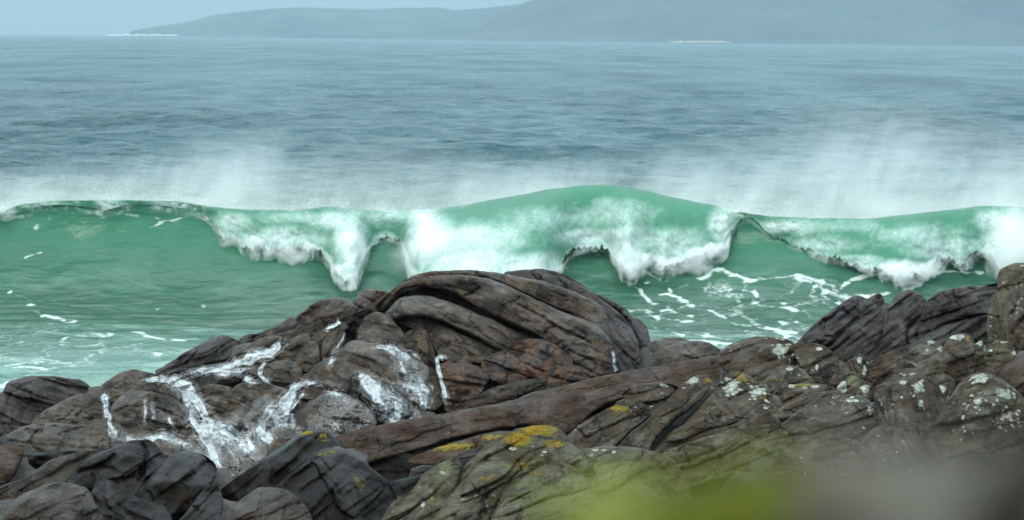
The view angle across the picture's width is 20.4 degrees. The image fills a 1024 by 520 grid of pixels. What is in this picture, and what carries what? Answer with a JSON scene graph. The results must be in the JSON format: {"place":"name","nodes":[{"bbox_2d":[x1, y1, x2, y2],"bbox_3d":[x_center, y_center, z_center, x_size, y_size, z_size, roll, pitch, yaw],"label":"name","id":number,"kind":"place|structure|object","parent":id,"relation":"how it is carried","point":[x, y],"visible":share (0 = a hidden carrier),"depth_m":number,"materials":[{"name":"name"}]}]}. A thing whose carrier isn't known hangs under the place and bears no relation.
{"place":"outdoors","nodes":[
{"label":"outdoors","id":0,"kind":"place"},
{"bbox_2d":[0,0,529,34],"label":"sky","id":1,"kind":"structure","parent":0,"point":[80,17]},
{"bbox_2d":[129,4,518,39],"bbox_3d":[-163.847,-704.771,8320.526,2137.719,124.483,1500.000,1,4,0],"label":"hills","id":2,"kind":"structure","parent":0,"point":[434,23],"depth_m":8023.22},
{"bbox_2d":[0,34,1023,392],"bbox_3d":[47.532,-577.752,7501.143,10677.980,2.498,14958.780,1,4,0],"label":"sea","id":3,"kind":"structure","parent":0,"point":[924,128],"depth_m":244.06,"materials":[{"name":"liquid"}]},
{"bbox_2d":[0,146,1023,338],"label":"breaking wave","id":4,"kind":"object","parent":3,"relation":"on","point":[652,260],"visible":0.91,"depth_m":84.63,"materials":[{"name":"green liquid"}]},
{"bbox_2d":[0,287,1023,519],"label":"ground","id":5,"kind":"structure","parent":0,"point":[300,409],"depth_m":43.93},
{"bbox_2d":[0,445,23,484],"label":"boulder","id":6,"kind":"object","parent":5,"relation":"on","point":[11,457],"visible":1,"depth_m":41.44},
{"bbox_2d":[0,376,89,436],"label":"boulder","id":7,"kind":"object","parent":5,"relation":"on","point":[27,400],"visible":0.52,"depth_m":46.52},
{"bbox_2d":[0,450,102,499],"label":"rock slab","id":8,"kind":"object","parent":5,"relation":"on","point":[60,468],"visible":0.63,"depth_m":31.42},
{"bbox_2d":[0,482,104,519],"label":"boulder","id":9,"kind":"object","parent":5,"relation":"on","point":[60,501],"visible":1,"depth_m":29.75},
{"bbox_2d":[23,450,83,469],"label":"rock slab","id":10,"kind":"object","parent":5,"relation":"on","point":[37,460],"visible":0.13,"depth_m":42.21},
{"bbox_2d":[0,422,111,451],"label":"rock slab","id":11,"kind":"object","parent":5,"relation":"on","point":[42,436],"visible":0.67,"depth_m":43.32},
{"bbox_2d":[101,394,117,437],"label":"stream","id":12,"kind":"structure","parent":11,"relation":"on","point":[112,432],"depth_m":43.85,"materials":[{"name":"white liquid"}]},
{"bbox_2d":[29,393,104,425],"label":"rock slab","id":13,"kind":"object","parent":5,"relation":"on","point":[84,409],"visible":0.67,"depth_m":44.29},
{"bbox_2d":[91,476,128,519],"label":"boulder","id":14,"kind":"object","parent":5,"relation":"on","point":[110,499],"visible":0.72,"depth_m":30.40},
{"bbox_2d":[106,386,125,402],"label":"boulder","id":15,"kind":"object","parent":5,"relation":"on","point":[114,393],"visible":0.86,"depth_m":45.14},
{"bbox_2d":[64,439,168,497],"bbox_3d":[-4.444,2.511,31.044,1.108,0.931,2.084,2,5,17],"label":"boulder","id":16,"kind":"object","parent":5,"relation":"on","point":[132,465],"visible":0.56,"depth_m":31.06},
{"bbox_2d":[95,369,159,396],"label":"boulder","id":17,"kind":"object","parent":5,"relation":"on","point":[130,379],"visible":0.69,"depth_m":45.85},
{"bbox_2d":[111,496,172,519],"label":"boulder","id":18,"kind":"object","parent":5,"relation":"on","point":[134,508],"visible":1,"depth_m":29.77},
{"bbox_2d":[108,432,184,455],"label":"rock slab","id":19,"kind":"object","parent":5,"relation":"on","point":[166,447],"visible":0.27,"depth_m":42.81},
{"bbox_2d":[126,431,193,449],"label":"stream","id":20,"kind":"structure","parent":19,"relation":"on","point":[154,437],"depth_m":42.77,"materials":[{"name":"white liquid"}]},
{"bbox_2d":[111,390,199,437],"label":"rock slab","id":21,"kind":"object","parent":5,"relation":"on","point":[127,412],"visible":0.72,"depth_m":43.44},
{"bbox_2d":[131,382,190,409],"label":"rock slab","id":22,"kind":"object","parent":5,"relation":"on","point":[167,389],"visible":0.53,"depth_m":44.29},
{"bbox_2d":[134,451,216,515],"bbox_3d":[-3.638,2.419,30.690,0.858,0.568,1.448,1,4,0],"label":"boulder","id":23,"kind":"object","parent":5,"relation":"on","point":[177,483],"visible":0.88,"depth_m":30.47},
{"bbox_2d":[158,362,225,383],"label":"rock slab","id":24,"kind":"object","parent":5,"relation":"on","point":[186,374],"visible":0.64,"depth_m":45.67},
{"bbox_2d":[155,335,239,375],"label":"boulder","id":25,"kind":"object","parent":5,"relation":"on","point":[218,348],"visible":0.94,"depth_m":46.71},
{"bbox_2d":[179,484,222,519],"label":"boulder","id":26,"kind":"object","parent":5,"relation":"on","point":[207,503],"visible":1,"depth_m":29.77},
{"bbox_2d":[190,384,233,399],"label":"boulder","id":27,"kind":"object","parent":5,"relation":"on","point":[209,390],"visible":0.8,"depth_m":44.19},
{"bbox_2d":[188,370,260,390],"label":"boulder","id":28,"kind":"object","parent":5,"relation":"on","point":[233,380],"visible":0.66,"depth_m":44.80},
{"bbox_2d":[244,362,268,384],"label":"stream","id":29,"kind":"structure","parent":28,"relation":"on","point":[260,375],"depth_m":44.77,"materials":[{"name":"white liquid"}]},
{"bbox_2d":[199,396,265,430],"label":"boulder","id":30,"kind":"object","parent":5,"relation":"on","point":[237,416],"visible":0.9,"depth_m":43.52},
{"bbox_2d":[190,342,280,376],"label":"stream","id":31,"kind":"structure","parent":5,"relation":"on","point":[253,357],"depth_m":45.67,"materials":[{"name":"white liquid"}]},
{"bbox_2d":[180,422,307,478],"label":"rock slab","id":32,"kind":"object","parent":5,"relation":"on","point":[232,465],"visible":0.27,"depth_m":42.43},
{"bbox_2d":[146,375,255,467],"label":"stream","id":33,"kind":"structure","parent":32,"relation":"on","point":[206,434],"depth_m":43.01,"materials":[{"name":"white liquid"}]},
{"bbox_2d":[239,421,270,438],"bbox_3d":[-3.893,2.709,43.181,0.653,0.463,0.812,-3,6,-40],"label":"sea foam","id":34,"kind":"object","parent":32,"relation":"on","point":[250,428],"visible":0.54,"depth_m":43.18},
{"bbox_2d":[255,381,317,443],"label":"stream","id":35,"kind":"structure","parent":32,"relation":"on","point":[285,406],"depth_m":43.79,"materials":[{"name":"white liquid"}]},
{"bbox_2d":[225,336,282,364],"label":"rock slab","id":36,"kind":"object","parent":5,"relation":"on","point":[266,342],"visible":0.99,"depth_m":45.87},
{"bbox_2d":[230,381,290,415],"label":"rock slab","id":37,"kind":"object","parent":5,"relation":"on","point":[259,396],"visible":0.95,"depth_m":44.02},
{"bbox_2d":[217,487,312,519],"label":"boulder","id":38,"kind":"object","parent":5,"relation":"on","point":[266,503],"visible":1,"depth_m":29.52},
{"bbox_2d":[251,316,304,344],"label":"boulder","id":39,"kind":"object","parent":5,"relation":"on","point":[290,328],"visible":0.77,"depth_m":46.54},
{"bbox_2d":[221,428,340,501],"bbox_3d":[-2.494,2.325,31.209,0.951,0.797,1.862,4,5,33],"label":"boulder","id":40,"kind":"object","parent":5,"relation":"on","point":[275,467],"visible":0.66,"depth_m":31.01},
{"bbox_2d":[262,359,302,383],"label":"boulder","id":41,"kind":"object","parent":5,"relation":"on","point":[287,371],"visible":1,"depth_m":44.78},
{"bbox_2d":[257,351,315,372],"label":"rock slab","id":42,"kind":"object","parent":5,"relation":"on","point":[304,363],"visible":0.81,"depth_m":45.29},
{"bbox_2d":[277,334,310,352],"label":"boulder","id":43,"kind":"object","parent":5,"relation":"on","point":[297,343],"visible":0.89,"depth_m":45.79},
{"bbox_2d":[297,340,320,363],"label":"boulder","id":44,"kind":"object","parent":5,"relation":"on","point":[310,350],"visible":0.84,"depth_m":45.66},
{"bbox_2d":[297,371,337,399],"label":"boulder","id":45,"kind":"object","parent":5,"relation":"on","point":[313,392],"visible":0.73,"depth_m":44.40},
{"bbox_2d":[295,297,355,335],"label":"boulder","id":46,"kind":"object","parent":5,"relation":"on","point":[315,317],"visible":0.91,"depth_m":46.59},
{"bbox_2d":[311,322,348,343],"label":"boulder","id":47,"kind":"object","parent":5,"relation":"on","point":[320,336],"visible":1,"depth_m":46.00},
{"bbox_2d":[321,328,344,359],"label":"boulder","id":48,"kind":"object","parent":5,"relation":"on","point":[330,342],"visible":0.79,"depth_m":45.64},
{"bbox_2d":[275,446,396,519],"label":"boulder","id":49,"kind":"object","parent":5,"relation":"on","point":[335,483],"visible":0.89,"depth_m":30.29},
{"bbox_2d":[307,358,372,395],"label":"rock slab","id":50,"kind":"object","parent":5,"relation":"on","point":[337,374],"visible":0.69,"depth_m":44.51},
{"bbox_2d":[304,391,376,436],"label":"boulder","id":51,"kind":"object","parent":5,"relation":"on","point":[354,414],"visible":0.68,"depth_m":43.24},
{"bbox_2d":[345,308,377,333],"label":"boulder","id":52,"kind":"object","parent":5,"relation":"on","point":[353,321],"visible":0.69,"depth_m":46.33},
{"bbox_2d":[353,281,407,312],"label":"boulder","id":53,"kind":"object","parent":5,"relation":"on","point":[370,298],"visible":0.77,"depth_m":47.14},
{"bbox_2d":[349,373,413,425],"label":"boulder","id":54,"kind":"object","parent":5,"relation":"on","point":[358,391],"visible":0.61,"depth_m":43.61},
{"bbox_2d":[358,373,419,422],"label":"stream","id":55,"kind":"structure","parent":54,"relation":"on","point":[373,389],"depth_m":43.59,"materials":[{"name":"white liquid"}]},
{"bbox_2d":[356,312,410,355],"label":"rock slab","id":56,"kind":"object","parent":5,"relation":"on","point":[377,328],"visible":0.85,"depth_m":45.72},
{"bbox_2d":[334,340,442,411],"bbox_3d":[-1.924,1.817,44.895,2.031,1.008,1.239,3,5,28],"label":"rock slab","id":57,"kind":"object","parent":5,"relation":"on","point":[377,363],"visible":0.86,"depth_m":44.55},
{"bbox_2d":[376,344,428,413],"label":"stream","id":58,"kind":"structure","parent":57,"relation":"on","point":[423,403],"depth_m":44.41,"materials":[{"name":"white liquid"}]},
{"bbox_2d":[403,328,436,370],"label":"boulder","id":59,"kind":"object","parent":57,"relation":"on","point":[418,343],"visible":0.96,"depth_m":45.33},
{"bbox_2d":[369,451,425,481],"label":"rock slab","id":60,"kind":"object","parent":5,"relation":"on","point":[396,467],"visible":0.28,"depth_m":38.21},
{"bbox_2d":[388,474,422,496],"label":"boulder","id":61,"kind":"object","parent":5,"relation":"on","point":[402,486],"visible":0.11,"depth_m":31.24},
{"bbox_2d":[381,458,461,519],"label":"boulder","id":62,"kind":"object","parent":5,"relation":"on","point":[427,496],"visible":0.97,"depth_m":26.51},
{"bbox_2d":[406,431,509,464],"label":"rock slab","id":63,"kind":"object","parent":5,"relation":"on","point":[473,446],"visible":0.74,"depth_m":37.89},
{"bbox_2d":[433,480,484,519],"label":"boulder","id":64,"kind":"object","parent":5,"relation":"on","point":[453,508],"visible":0.67,"depth_m":26.18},
{"bbox_2d":[385,295,540,351],"bbox_3d":[-0.591,1.243,46.106,3.164,1.252,1.334,2,5,20],"label":"rock slab","id":65,"kind":"object","parent":5,"relation":"on","point":[494,334],"visible":0.67,"depth_m":45.78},
{"bbox_2d":[395,317,438,332],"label":"rock slab","id":66,"kind":"object","parent":65,"relation":"on","point":[428,325],"visible":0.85,"depth_m":46.02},
{"bbox_2d":[429,324,498,363],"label":"rock slab","id":67,"kind":"object","parent":5,"relation":"on","point":[449,343],"visible":0.94,"depth_m":45.45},
{"bbox_2d":[440,360,490,412],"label":"boulder","id":68,"kind":"object","parent":5,"relation":"on","point":[465,380],"visible":0.98,"depth_m":44.39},
{"bbox_2d":[435,355,447,399],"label":"stream","id":69,"kind":"structure","parent":68,"relation":"on","point":[439,373],"depth_m":44.63,"materials":[{"name":"white liquid"}]},
{"bbox_2d":[403,287,529,333],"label":"rock slab","id":70,"kind":"object","parent":5,"relation":"on","point":[446,296],"visible":0.27,"depth_m":47.21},
{"bbox_2d":[375,275,615,375],"bbox_3d":[-0.004,1.065,46.671,4.319,1.592,1.885,3,5,27],"label":"rock slab","id":71,"kind":"object","parent":5,"relation":"on","point":[585,344],"visible":0.93,"depth_m":45.75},
{"bbox_2d":[452,378,548,411],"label":"rock slab","id":72,"kind":"object","parent":5,"relation":"on","point":[503,393],"visible":0.36,"depth_m":44.05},
{"bbox_2d":[481,351,526,384],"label":"boulder","id":73,"kind":"object","parent":5,"relation":"on","point":[500,367],"visible":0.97,"depth_m":44.74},
{"bbox_2d":[403,270,609,338],"bbox_3d":[0.078,0.760,47.448,3.696,1.151,1.122,2,5,21],"label":"rock slab","id":74,"kind":"object","parent":5,"relation":"on","point":[568,301],"visible":0.88,"depth_m":46.88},
{"bbox_2d":[335,355,720,463],"bbox_3d":[0.420,2.093,39.605,6.346,1.369,1.769,-1,5,-19],"label":"rock slab","id":75,"kind":"object","parent":5,"relation":"on","point":[381,442],"visible":0.76,"depth_m":38.96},
{"bbox_2d":[538,383,647,433],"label":"rock slab","id":76,"kind":"object","parent":75,"relation":"on","point":[567,415],"visible":0.88,"depth_m":38.90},
{"bbox_2d":[458,425,598,519],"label":"boulder","id":77,"kind":"object","parent":5,"relation":"on","point":[495,471],"visible":0.61,"depth_m":27.21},
{"bbox_2d":[491,463,589,519],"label":"boulder","id":78,"kind":"object","parent":5,"relation":"on","point":[550,492],"visible":0.72,"depth_m":26.22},
{"bbox_2d":[509,338,573,378],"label":"boulder","id":79,"kind":"object","parent":5,"relation":"on","point":[537,357],"visible":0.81,"depth_m":44.98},
{"bbox_2d":[537,365,599,388],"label":"boulder","id":80,"kind":"object","parent":5,"relation":"on","point":[556,376],"visible":0.43,"depth_m":44.52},
{"bbox_2d":[504,269,648,348],"bbox_3d":[1.222,1.050,47.538,1.474,1.668,2.991,-3,6,-38],"label":"rock slab","id":81,"kind":"object","parent":5,"relation":"on","point":[536,274],"visible":0.23,"depth_m":47.93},
{"bbox_2d":[542,274,640,368],"bbox_3d":[1.421,1.099,47.158,0.985,1.582,2.415,-2,5,-32],"label":"rock slab","id":82,"kind":"object","parent":5,"relation":"on","point":[559,281],"visible":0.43,"depth_m":47.51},
{"bbox_2d":[566,384,677,449],"bbox_3d":[1.478,2.185,38.420,0.906,0.870,2.347,4,6,36],"label":"rock slab","id":83,"kind":"object","parent":5,"relation":"on","point":[616,423],"visible":0.8,"depth_m":38.03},
{"bbox_2d":[622,382,674,402],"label":"boulder","id":84,"kind":"object","parent":83,"relation":"on","point":[650,392],"visible":1,"depth_m":38.80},
{"bbox_2d":[605,311,639,372],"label":"rock slab","id":85,"kind":"object","parent":5,"relation":"on","point":[624,342],"visible":0.59,"depth_m":46.30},
{"bbox_2d":[580,446,685,491],"bbox_3d":[1.186,2.284,27.182,1.342,0.780,2.324,1,4,0],"label":"boulder","id":86,"kind":"object","parent":5,"relation":"on","point":[626,465],"visible":0.39,"depth_m":27.52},
{"bbox_2d":[619,374,711,450],"bbox_3d":[1.776,1.916,33.554,0.564,0.968,2.132,4,5,34],"label":"boulder","id":87,"kind":"object","parent":5,"relation":"on","point":[686,396],"visible":0.71,"depth_m":33.42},
{"bbox_2d":[651,337,688,352],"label":"boulder","id":88,"kind":"object","parent":5,"relation":"on","point":[657,345],"visible":0.48,"depth_m":47.69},
{"bbox_2d":[654,340,720,365],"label":"boulder","id":89,"kind":"object","parent":5,"relation":"on","point":[682,351],"visible":0.48,"depth_m":47.07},
{"bbox_2d":[652,371,779,452],"bbox_3d":[2.529,1.929,33.580,1.291,1.024,2.309,4,6,37],"label":"boulder","id":90,"kind":"object","parent":5,"relation":"on","point":[735,400],"visible":0.64,"depth_m":33.57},
{"bbox_2d":[659,424,795,482],"bbox_3d":[2.403,2.226,32.294,1.833,0.600,0.997,-1,5,-20],"label":"boulder","id":91,"kind":"object","parent":5,"relation":"on","point":[730,449],"visible":0.66,"depth_m":32.25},
{"bbox_2d":[716,336,799,377],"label":"boulder","id":92,"kind":"object","parent":5,"relation":"on","point":[754,357],"visible":0.71,"depth_m":36.12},
{"bbox_2d":[755,365,814,390],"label":"boulder","id":93,"kind":"object","parent":5,"relation":"on","point":[776,377],"visible":0.55,"depth_m":35.25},
{"bbox_2d":[770,383,824,404],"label":"boulder","id":94,"kind":"object","parent":5,"relation":"on","point":[786,394],"visible":0.77,"depth_m":34.72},
{"bbox_2d":[777,390,838,425],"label":"boulder","id":95,"kind":"object","parent":5,"relation":"on","point":[785,412],"visible":0.29,"depth_m":33.94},
{"bbox_2d":[794,343,838,384],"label":"boulder","id":96,"kind":"object","parent":5,"relation":"on","point":[818,363],"visible":0.88,"depth_m":35.93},
{"bbox_2d":[773,437,870,469],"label":"boulder","id":97,"kind":"object","parent":5,"relation":"on","point":[805,453],"visible":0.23,"depth_m":31.53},
{"bbox_2d":[782,395,875,443],"bbox_3d":[3.684,2.006,32.966,1.150,0.768,1.661,1,4,0],"label":"boulder","id":98,"kind":"object","parent":5,"relation":"on","point":[853,417],"visible":0.52,"depth_m":32.93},
{"bbox_2d":[795,295,883,362],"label":"rock slab","id":99,"kind":"object","parent":5,"relation":"on","point":[845,331],"visible":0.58,"depth_m":43.56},
{"bbox_2d":[836,374,860,394],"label":"boulder","id":100,"kind":"object","parent":5,"relation":"on","point":[850,385],"visible":0.9,"depth_m":34.57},
{"bbox_2d":[825,353,872,390],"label":"boulder","id":101,"kind":"object","parent":5,"relation":"on","point":[856,366],"visible":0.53,"depth_m":35.19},
{"bbox_2d":[856,384,873,401],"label":"boulder","id":102,"kind":"object","parent":5,"relation":"on","point":[866,391],"visible":0.7,"depth_m":34.31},
{"bbox_2d":[866,347,914,383],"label":"boulder","id":103,"kind":"object","parent":5,"relation":"on","point":[888,362],"visible":0.64,"depth_m":35.42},
{"bbox_2d":[873,290,925,359],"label":"rock slab","id":104,"kind":"object","parent":5,"relation":"on","point":[903,312],"visible":0.61,"depth_m":43.53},
{"bbox_2d":[861,421,937,455],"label":"boulder","id":105,"kind":"object","parent":5,"relation":"on","point":[894,439],"visible":0.42,"depth_m":32.00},
{"bbox_2d":[795,442,1005,519],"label":"stone","id":106,"kind":"object","parent":5,"relation":"on","point":[919,485],"visible":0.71,"depth_m":0.80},
{"bbox_2d":[557,482,655,519],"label":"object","id":107,"kind":"object","parent":106,"relation":"on","point":[592,499],"visible":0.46,"depth_m":0.86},
{"bbox_2d":[581,459,799,519],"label":"grass","id":108,"kind":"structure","parent":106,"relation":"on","point":[764,491],"depth_m":0.74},
{"bbox_2d":[787,467,878,519],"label":"rock","id":109,"kind":"object","parent":106,"relation":"on","point":[841,495],"visible":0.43,"depth_m":0.78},
{"bbox_2d":[974,426,1023,519],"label":"rock","id":110,"kind":"object","parent":106,"relation":"on","point":[999,494],"visible":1,"depth_m":0.79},
{"bbox_2d":[873,374,945,427],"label":"boulder","id":111,"kind":"object","parent":5,"relation":"on","point":[918,398],"visible":0.57,"depth_m":33.42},
{"bbox_2d":[872,368,955,395],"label":"boulder","id":112,"kind":"object","parent":5,"relation":"on","point":[884,381],"visible":0.53,"depth_m":34.56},
{"bbox_2d":[904,340,947,373],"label":"boulder","id":113,"kind":"object","parent":5,"relation":"on","point":[927,354],"visible":0.9,"depth_m":35.18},
{"bbox_2d":[907,314,987,348],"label":"rock slab","id":114,"kind":"object","parent":5,"relation":"on","point":[975,328],"visible":0.2,"depth_m":42.98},
{"bbox_2d":[917,283,997,338],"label":"rock slab","id":115,"kind":"object","parent":5,"relation":"on","point":[950,305],"visible":0.78,"depth_m":43.57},
{"bbox_2d":[942,333,975,380],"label":"boulder","id":116,"kind":"object","parent":5,"relation":"on","point":[958,356],"visible":0.98,"depth_m":35.02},
{"bbox_2d":[929,372,1023,455],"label":"boulder","id":117,"kind":"object","parent":5,"relation":"on","point":[981,410],"visible":0.56,"depth_m":32.74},
{"bbox_2d":[975,340,987,368],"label":"boulder","id":118,"kind":"object","parent":5,"relation":"on","point":[980,348],"visible":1,"depth_m":35.24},
{"bbox_2d":[987,286,1009,344],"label":"boulder","id":119,"kind":"object","parent":5,"relation":"on","point":[995,317],"visible":0.71,"depth_m":37.07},
{"bbox_2d":[989,353,1023,396],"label":"boulder","id":120,"kind":"object","parent":5,"relation":"on","point":[1011,373],"visible":0.7,"depth_m":34.21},
{"bbox_2d":[983,340,1018,366],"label":"boulder","id":121,"kind":"object","parent":120,"relation":"on","point":[999,353],"visible":0.98,"depth_m":35.01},
{"bbox_2d":[997,263,1023,290],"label":"boulder","id":122,"kind":"object","parent":5,"relation":"on","point":[1010,277],"visible":0.85,"depth_m":37.91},
{"bbox_2d":[1000,282,1023,350],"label":"boulder","id":123,"kind":"object","parent":5,"relation":"on","point":[1012,330],"visible":0.69,"depth_m":36.51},
{"bbox_2d":[470,0,1023,46],"bbox_3d":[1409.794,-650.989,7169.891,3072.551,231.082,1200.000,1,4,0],"label":"mountain","id":124,"kind":"structure","parent":0,"point":[927,22],"depth_m":6830.69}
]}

